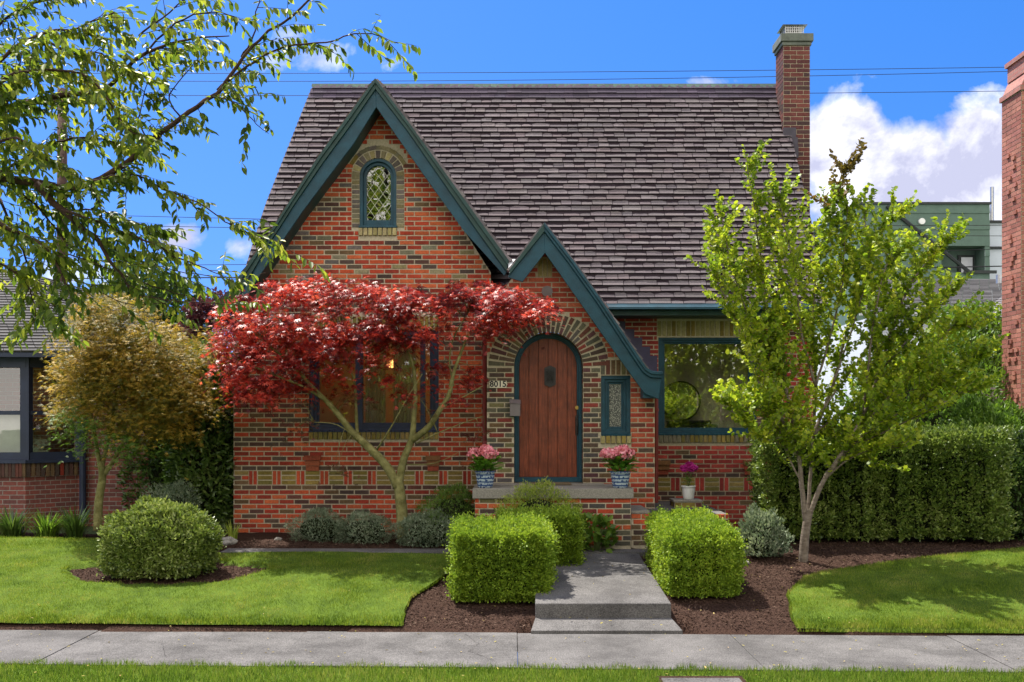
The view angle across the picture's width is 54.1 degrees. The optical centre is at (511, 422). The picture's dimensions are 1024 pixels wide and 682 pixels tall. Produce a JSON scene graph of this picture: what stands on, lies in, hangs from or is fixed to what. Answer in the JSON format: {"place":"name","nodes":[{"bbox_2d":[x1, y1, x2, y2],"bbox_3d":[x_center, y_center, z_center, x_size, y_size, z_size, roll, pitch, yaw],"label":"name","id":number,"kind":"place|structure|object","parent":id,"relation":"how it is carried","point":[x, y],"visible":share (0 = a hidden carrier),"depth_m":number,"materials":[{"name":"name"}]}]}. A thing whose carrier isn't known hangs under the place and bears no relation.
{"place":"outdoors","nodes":[
{"label":"outdoors","id":0,"kind":"place"},
{"bbox_2d":[0,535,450,625],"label":"lawn","id":1,"kind":"structure","parent":0,"point":[312,587],"depth_m":10.78,"materials":[{"name":"plant"}]},
{"bbox_2d":[24,524,746,533],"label":"terrain","id":2,"kind":"structure","parent":0,"point":[90,531],"depth_m":14.75,"materials":[{"name":"green plant"}]},
{"bbox_2d":[0,270,233,529],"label":"neighbour bungalow","id":3,"kind":"object","parent":2,"relation":"on","point":[26,478],"visible":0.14,"depth_m":15.33,"materials":[{"name":"brick"}]},
{"bbox_2d":[0,358,78,459],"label":"window","id":4,"kind":"structure","parent":3,"relation":"in","point":[16,427],"depth_m":15.01,"materials":[{"name":"blue paint"}]},
{"bbox_2d":[115,388,185,508],"bbox_3d":[-5.319,0.357,15.797,1.816,2.552,1.616,0,0,0],"label":"laurel bush","id":5,"kind":"object","parent":2,"relation":"on","point":[154,473],"visible":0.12,"depth_m":15.34,"materials":[{"name":"green plant"}]},
{"bbox_2d":[96,257,233,353],"bbox_3d":[-7.206,-0.876,20.970,3.100,5.138,2.938,0,0,0],"label":"garden tree","id":6,"kind":"object","parent":2,"relation":"on","point":[172,285],"visible":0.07,"depth_m":20.48,"materials":[{"name":"green plant"}]},
{"bbox_2d":[157,318,236,531],"bbox_3d":[-4.426,0.050,14.593,1.470,3.181,1.468,0,0,-39],"label":"laurel bush","id":7,"kind":"object","parent":2,"relation":"on","point":[209,470],"visible":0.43,"depth_m":14.14,"materials":[{"name":"green plant"}]},
{"bbox_2d":[170,286,233,355],"bbox_3d":[-5.724,-0.414,18.556,1.614,4.233,1.448,0,0,0],"label":"garden tree","id":8,"kind":"object","parent":2,"relation":"on","point":[203,311],"visible":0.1,"depth_m":18.17,"materials":[{"name":"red plant"}]},
{"bbox_2d":[222,24,828,548],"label":"brick house","id":9,"kind":"structure","parent":2,"relation":"on","point":[580,204],"depth_m":14.30,"materials":[{"name":"red brick"}]},
{"bbox_2d":[309,331,438,431],"bbox_3d":[-1.959,-0.580,14.265,1.839,1.441,0.190,0,0,0],"label":"window","id":10,"kind":"structure","parent":9,"relation":"in","point":[324,427],"depth_m":14.24,"materials":[{"name":"blue paint"}]},
{"bbox_2d":[359,158,396,227],"bbox_3d":[-1.899,-3.249,14.255,0.544,0.989,0.170,0,0,0],"label":"window","id":11,"kind":"structure","parent":9,"relation":"in","point":[364,223],"depth_m":14.25,"materials":[{"name":"teal paint"}]},
{"bbox_2d":[466,444,505,487],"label":"potted hydrangea","id":12,"kind":"object","parent":9,"relation":"on","point":[486,458],"visible":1,"depth_m":12.76,"materials":[{"name":"pink plant"}]},
{"bbox_2d":[519,339,577,476],"bbox_3d":[0.509,-0.199,13.786,0.822,1.906,0.109,0,0,0],"label":"door","id":13,"kind":"structure","parent":9,"relation":"in","point":[548,418],"depth_m":13.79,"materials":[{"name":"brown wood"}]},
{"bbox_2d":[601,375,630,435],"bbox_3d":[1.409,-0.227,13.665,0.401,0.823,0.190,0,0,0],"label":"window","id":14,"kind":"structure","parent":9,"relation":"in","point":[615,389],"depth_m":13.65,"materials":[{"name":"teal paint"}]},
{"bbox_2d":[599,444,638,487],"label":"potted hydrangea","id":15,"kind":"object","parent":9,"relation":"on","point":[621,476],"visible":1,"depth_m":12.70,"materials":[{"name":"pink plant"}]},
{"bbox_2d":[665,381,700,427],"bbox_3d":[2.719,0.187,16.210,0.650,1.706,0.160,0,0,0],"label":"round mirror","id":16,"kind":"object","parent":9,"relation":"on","point":[682,400],"visible":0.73,"depth_m":16.15,"materials":[{"name":"black paint"}]},
{"bbox_2d":[679,461,698,498],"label":"potted flower","id":17,"kind":"object","parent":9,"relation":"on","point":[688,490],"visible":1,"depth_m":13.80,"materials":[{"name":"purple plant"}]},
{"bbox_2d":[658,337,755,434],"bbox_3d":[2.908,-0.541,14.965,1.463,1.467,0.190,0,0,0],"label":"window","id":18,"kind":"structure","parent":9,"relation":"in","point":[662,341],"depth_m":14.95,"materials":[{"name":"teal paint"}]},
{"bbox_2d":[835,357,910,423],"bbox_3d":[6.661,0.228,16.989,2.555,2.937,2.137,0,0,0],"label":"garden tree","id":19,"kind":"object","parent":2,"relation":"on","point":[858,386],"visible":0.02,"depth_m":16.98,"materials":[{"name":"green plant"}]},
{"bbox_2d":[849,326,1014,427],"bbox_3d":[6.958,-0.017,16.156,3.245,3.271,2.550,0,0,0],"label":"garden bush","id":20,"kind":"object","parent":2,"relation":"on","point":[931,418],"visible":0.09,"depth_m":15.75,"materials":[{"name":"green plant"}]},
{"bbox_2d":[909,291,1001,401],"bbox_3d":[7.881,-0.289,17.569,2.898,3.971,2.035,0,0,0],"label":"garden tree","id":21,"kind":"object","parent":2,"relation":"on","point":[996,325],"visible":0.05,"depth_m":17.22,"materials":[{"name":"green plant"}]},
{"bbox_2d":[916,296,1001,402],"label":"garden house","id":22,"kind":"structure","parent":2,"relation":"on","point":[999,300],"depth_m":19.21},
{"bbox_2d":[938,391,1023,461],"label":"garden bush","id":23,"kind":"object","parent":2,"relation":"on","point":[1003,414],"visible":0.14,"depth_m":14.29,"materials":[{"name":"green plant"}]},
{"bbox_2d":[999,51,1023,416],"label":"neighbour brick house","id":24,"kind":"structure","parent":2,"relation":"on","point":[1011,99],"depth_m":15.43,"materials":[{"name":"red brick"}]},
{"bbox_2d":[0,630,1023,673],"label":"pavement","id":25,"kind":"structure","parent":0,"point":[601,650],"depth_m":8.99,"materials":[{"name":"concrete"}]},
{"bbox_2d":[0,554,1018,675],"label":"fallen leaves","id":26,"kind":"object","parent":25,"relation":"on","point":[555,658],"visible":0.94,"depth_m":9.15,"materials":[{"name":"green plant"}]},
{"bbox_2d":[0,532,1023,651],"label":"soil","id":27,"kind":"structure","parent":0,"point":[755,629],"depth_m":10.36,"materials":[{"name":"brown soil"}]},
{"bbox_2d":[0,505,39,536],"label":"border plant","id":28,"kind":"object","parent":27,"relation":"on","point":[9,525],"visible":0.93,"depth_m":13.62,"materials":[{"name":"green plant"}]},
{"bbox_2d":[17,509,69,537],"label":"border plant","id":29,"kind":"object","parent":27,"relation":"on","point":[47,526],"visible":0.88,"depth_m":13.62,"materials":[{"name":"green plant"}]},
{"bbox_2d":[44,503,104,537],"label":"border plant","id":30,"kind":"object","parent":27,"relation":"on","point":[73,526],"visible":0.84,"depth_m":13.60,"materials":[{"name":"green plant"}]},
{"bbox_2d":[34,282,233,530],"bbox_3d":[-5.168,-0.185,13.577,3.116,3.324,1.993,0,0,0],"label":"bronze maple","id":31,"kind":"object","parent":27,"relation":"on","point":[162,373],"visible":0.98,"depth_m":13.24,"materials":[{"name":"yellow plant"}]},
{"bbox_2d":[95,495,226,580],"bbox_3d":[-4.035,1.313,11.628,1.425,0.952,1.149,0,0,0],"label":"round shrub","id":32,"kind":"object","parent":27,"relation":"on","point":[154,537],"visible":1,"depth_m":11.28,"materials":[{"name":"green plant"}]},
{"bbox_2d":[140,477,201,510],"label":"silver shrub","id":33,"kind":"object","parent":27,"relation":"on","point":[173,496],"visible":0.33,"depth_m":13.57,"materials":[{"name":"grey plant"}]},
{"bbox_2d":[222,536,237,545],"bbox_3d":[-3.674,1.549,12.953,0.209,0.144,0.195,0,0,35],"label":"rock","id":34,"kind":"object","parent":27,"relation":"on","point":[229,540],"visible":0.69,"depth_m":12.90,"materials":[{"name":"grey stone"}]},
{"bbox_2d":[224,521,240,538],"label":"iris clump","id":35,"kind":"object","parent":27,"relation":"on","point":[233,534],"visible":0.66,"depth_m":13.32,"materials":[{"name":"green plant"}]},
{"bbox_2d":[284,507,348,542],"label":"shrub","id":36,"kind":"object","parent":27,"relation":"on","point":[320,527],"visible":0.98,"depth_m":13.09,"materials":[{"name":"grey plant"}]},
{"bbox_2d":[333,509,395,543],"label":"shrub","id":37,"kind":"object","parent":27,"relation":"on","point":[366,530],"visible":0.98,"depth_m":12.99,"materials":[{"name":"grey plant"}]},
{"bbox_2d":[200,271,564,538],"bbox_3d":[-1.724,-0.235,12.967,4.845,3.507,1.695,0,0,0],"label":"red maple","id":38,"kind":"object","parent":27,"relation":"on","point":[392,308],"visible":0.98,"depth_m":12.82,"materials":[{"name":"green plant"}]},
{"bbox_2d":[391,507,455,547],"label":"shrub","id":39,"kind":"object","parent":27,"relation":"on","point":[427,533],"visible":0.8,"depth_m":12.77,"materials":[{"name":"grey plant"}]},
{"bbox_2d":[220,548,647,556],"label":"cross path","id":40,"kind":"structure","parent":27,"relation":"on","point":[640,552],"depth_m":12.46,"materials":[{"name":"concrete"}]},
{"bbox_2d":[413,481,474,544],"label":"spreading shrub","id":41,"kind":"object","parent":27,"relation":"on","point":[450,505],"visible":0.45,"depth_m":13.00,"materials":[{"name":"green plant"}]},
{"bbox_2d":[442,508,563,602],"bbox_3d":[-0.098,1.470,10.965,1.321,1.002,1.396,0,0,0],"label":"clipped hedge","id":42,"kind":"object","parent":27,"relation":"on","point":[504,562],"visible":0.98,"depth_m":10.42,"materials":[{"name":"green plant"}]},
{"bbox_2d":[493,475,583,542],"bbox_3d":[0.344,1.155,12.439,1.220,1.020,0.515,0,0,0],"label":"flowering shrub","id":43,"kind":"object","parent":27,"relation":"on","point":[533,492],"visible":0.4,"depth_m":12.39,"materials":[{"name":"green plant"}]},
{"bbox_2d":[492,501,589,566],"bbox_3d":[0.327,1.377,11.954,1.208,0.862,0.904,0,0,0],"label":"clipped hedge","id":44,"kind":"object","parent":27,"relation":"on","point":[563,516],"visible":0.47,"depth_m":11.67,"materials":[{"name":"green plant"}]},
{"bbox_2d":[581,512,620,552],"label":"leafy plant","id":45,"kind":"object","parent":27,"relation":"on","point":[604,522],"visible":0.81,"depth_m":12.43,"materials":[{"name":"green plant"}]},
{"bbox_2d":[535,553,670,617],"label":"front walk","id":46,"kind":"structure","parent":27,"relation":"on","point":[624,585],"depth_m":10.41,"materials":[{"name":"concrete"}]},
{"bbox_2d":[531,618,682,633],"bbox_3d":[0.915,2.019,9.818,1.464,0.142,0.316,0,0,0],"label":"walk step","id":47,"kind":"object","parent":27,"relation":"on","point":[594,626],"visible":0.76,"depth_m":9.76,"materials":[{"name":"concrete"}]},
{"bbox_2d":[640,505,750,598],"bbox_3d":[2.011,1.443,11.328,1.050,0.988,1.967,0,0,0],"label":"clipped hedge","id":48,"kind":"object","parent":27,"relation":"on","point":[697,551],"visible":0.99,"depth_m":10.54,"materials":[{"name":"green plant"}]},
{"bbox_2d":[737,501,795,556],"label":"silver shrub","id":49,"kind":"object","parent":27,"relation":"on","point":[762,534],"visible":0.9,"depth_m":12.24,"materials":[{"name":"grey plant"}]},
{"bbox_2d":[683,137,1009,561],"bbox_3d":[3.974,-0.847,12.063,3.870,5.167,1.587,0,0,0],"label":"slim tree","id":50,"kind":"object","parent":27,"relation":"on","point":[763,393],"visible":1,"depth_m":11.96,"materials":[{"name":"green plant"}]},
{"bbox_2d":[744,418,1023,542],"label":"tall hedge","id":51,"kind":"object","parent":27,"relation":"on","point":[941,491],"visible":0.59,"depth_m":13.01,"materials":[{"name":"green plant"}]},
{"bbox_2d":[985,430,1023,540],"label":"garden bush","id":52,"kind":"object","parent":27,"relation":"on","point":[1017,494],"visible":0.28,"depth_m":13.33,"materials":[{"name":"green plant"}]},
{"bbox_2d":[1,665,1023,681],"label":"parking strip","id":53,"kind":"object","parent":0,"point":[342,680],"visible":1,"depth_m":8.12,"materials":[{"name":"grass"}]},
{"bbox_2d":[0,0,420,355],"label":"street cherry","id":54,"kind":"object","parent":53,"relation":"on","point":[90,93],"visible":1,"depth_m":7.24,"materials":[{"name":"green plant"}]},
{"bbox_2d":[0,656,1023,681],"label":"strip grass","id":55,"kind":"structure","parent":53,"relation":"on","point":[781,675],"depth_m":8.10,"materials":[{"name":"green plant"}]},
{"bbox_2d":[657,676,745,681],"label":"bare soil","id":56,"kind":"structure","parent":53,"relation":"on","point":[741,679],"depth_m":8.05,"materials":[{"name":"brown soil"}]},
{"bbox_2d":[661,678,741,681],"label":"strip slab","id":57,"kind":"structure","parent":56,"relation":"on","point":[701,680],"depth_m":7.94,"materials":[{"name":"concrete"}]},
{"bbox_2d":[81,249,990,265],"bbox_3d":[2.381,-4.464,26.660,29.013,0.593,0.015,0,0,0],"label":"power line","id":58,"kind":"object","parent":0,"point":[826,254],"visible":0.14,"depth_m":26.65,"materials":[{"name":"black paint"}]},
{"bbox_2d":[531,482,571,484],"bbox_3d":[0.524,0.823,13.490,0.532,0.010,0.420,0,0,0],"label":"door mat","id":59,"kind":"object","parent":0,"point":[562,483],"depth_m":13.36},
{"bbox_2d":[120,91,990,95],"bbox_3d":[2.381,-8.778,26.660,29.013,0.188,0.015,0,0,0],"label":"power line","id":60,"kind":"object","parent":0,"point":[848,92],"visible":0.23,"depth_m":26.65,"materials":[{"name":"black paint"}]},
{"bbox_2d":[670,420,717,427],"bbox_3d":[2.880,0.506,15.875,0.679,1.068,0.450,0,0,0],"label":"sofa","id":61,"kind":"object","parent":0,"point":[691,424],"visible":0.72,"depth_m":15.67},
{"bbox_2d":[785,546,1023,632],"bbox_3d":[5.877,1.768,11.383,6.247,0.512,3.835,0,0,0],"label":"lawn","id":62,"kind":"structure","parent":0,"point":[939,584],"depth_m":10.53,"materials":[{"name":"plant"}]},
{"bbox_3d":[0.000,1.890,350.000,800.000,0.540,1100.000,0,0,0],"label":"ground","id":63,"kind":"structure","parent":0,"visible":0},
{"bbox_2d":[20,88,96,283],"bbox_3d":[-12.126,-3.636,26.997,2.200,10.751,0.334,0,0,0],"label":"utility pole","id":64,"kind":"object","parent":63,"relation":"on","point":[63,153],"visible":0.05,"depth_m":26.89,"materials":[{"name":"brown wood"}]},
{"bbox_2d":[65,224,974,235],"bbox_3d":[2.419,-5.130,26.780,29.089,0.338,0.015,0,0,0],"label":"power line","id":65,"kind":"object","parent":64,"relation":"attached to","point":[228,227],"visible":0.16,"depth_m":26.77,"materials":[{"name":"black paint"}]},
{"bbox_2d":[78,266,1001,278],"bbox_3d":[2.457,-4.067,26.899,29.165,0.451,0.030,0,0,0],"label":"power line","id":66,"kind":"object","parent":64,"relation":"attached to","point":[823,269],"visible":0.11,"depth_m":26.89,"materials":[{"name":"black paint"}]},
{"bbox_2d":[88,67,1004,73],"bbox_3d":[2.457,-9.478,26.900,29.165,0.244,0.015,0,0,0],"label":"power line","id":67,"kind":"object","parent":64,"relation":"attached to","point":[597,71],"visible":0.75,"depth_m":26.89,"materials":[{"name":"black paint"}]},
{"bbox_2d":[118,215,1001,225],"bbox_3d":[2.457,-5.434,26.900,29.165,0.327,0.015,0,0,0],"label":"power line","id":68,"kind":"object","parent":64,"relation":"attached to","point":[818,225],"visible":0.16,"depth_m":26.89,"materials":[{"name":"black paint"}]},
{"bbox_2d":[182,71,1006,81],"bbox_3d":[2.419,-9.299,26.780,29.089,0.389,0.015,0,0,0],"label":"power line","id":69,"kind":"object","parent":64,"relation":"attached to","point":[584,79],"visible":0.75,"depth_m":26.78,"materials":[{"name":"black paint"}]},
{"bbox_2d":[814,187,1001,332],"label":"modern building","id":70,"kind":"structure","parent":63,"relation":"on","point":[984,237],"depth_m":37.99,"materials":[{"name":"green"}]},
{"bbox_2d":[958,255,973,272],"bbox_3d":[17.558,-6.066,38.720,0.618,0.778,0.120,0,0,0],"label":"window","id":71,"kind":"structure","parent":70,"relation":"in","point":[967,260],"depth_m":38.66,"materials":[{"name":"white glass"}]},
{"bbox_2d":[815,275,1001,425],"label":"white house","id":72,"kind":"structure","parent":63,"relation":"on","point":[990,288],"depth_m":25.92,"materials":[{"name":"white paint"}]}
]}

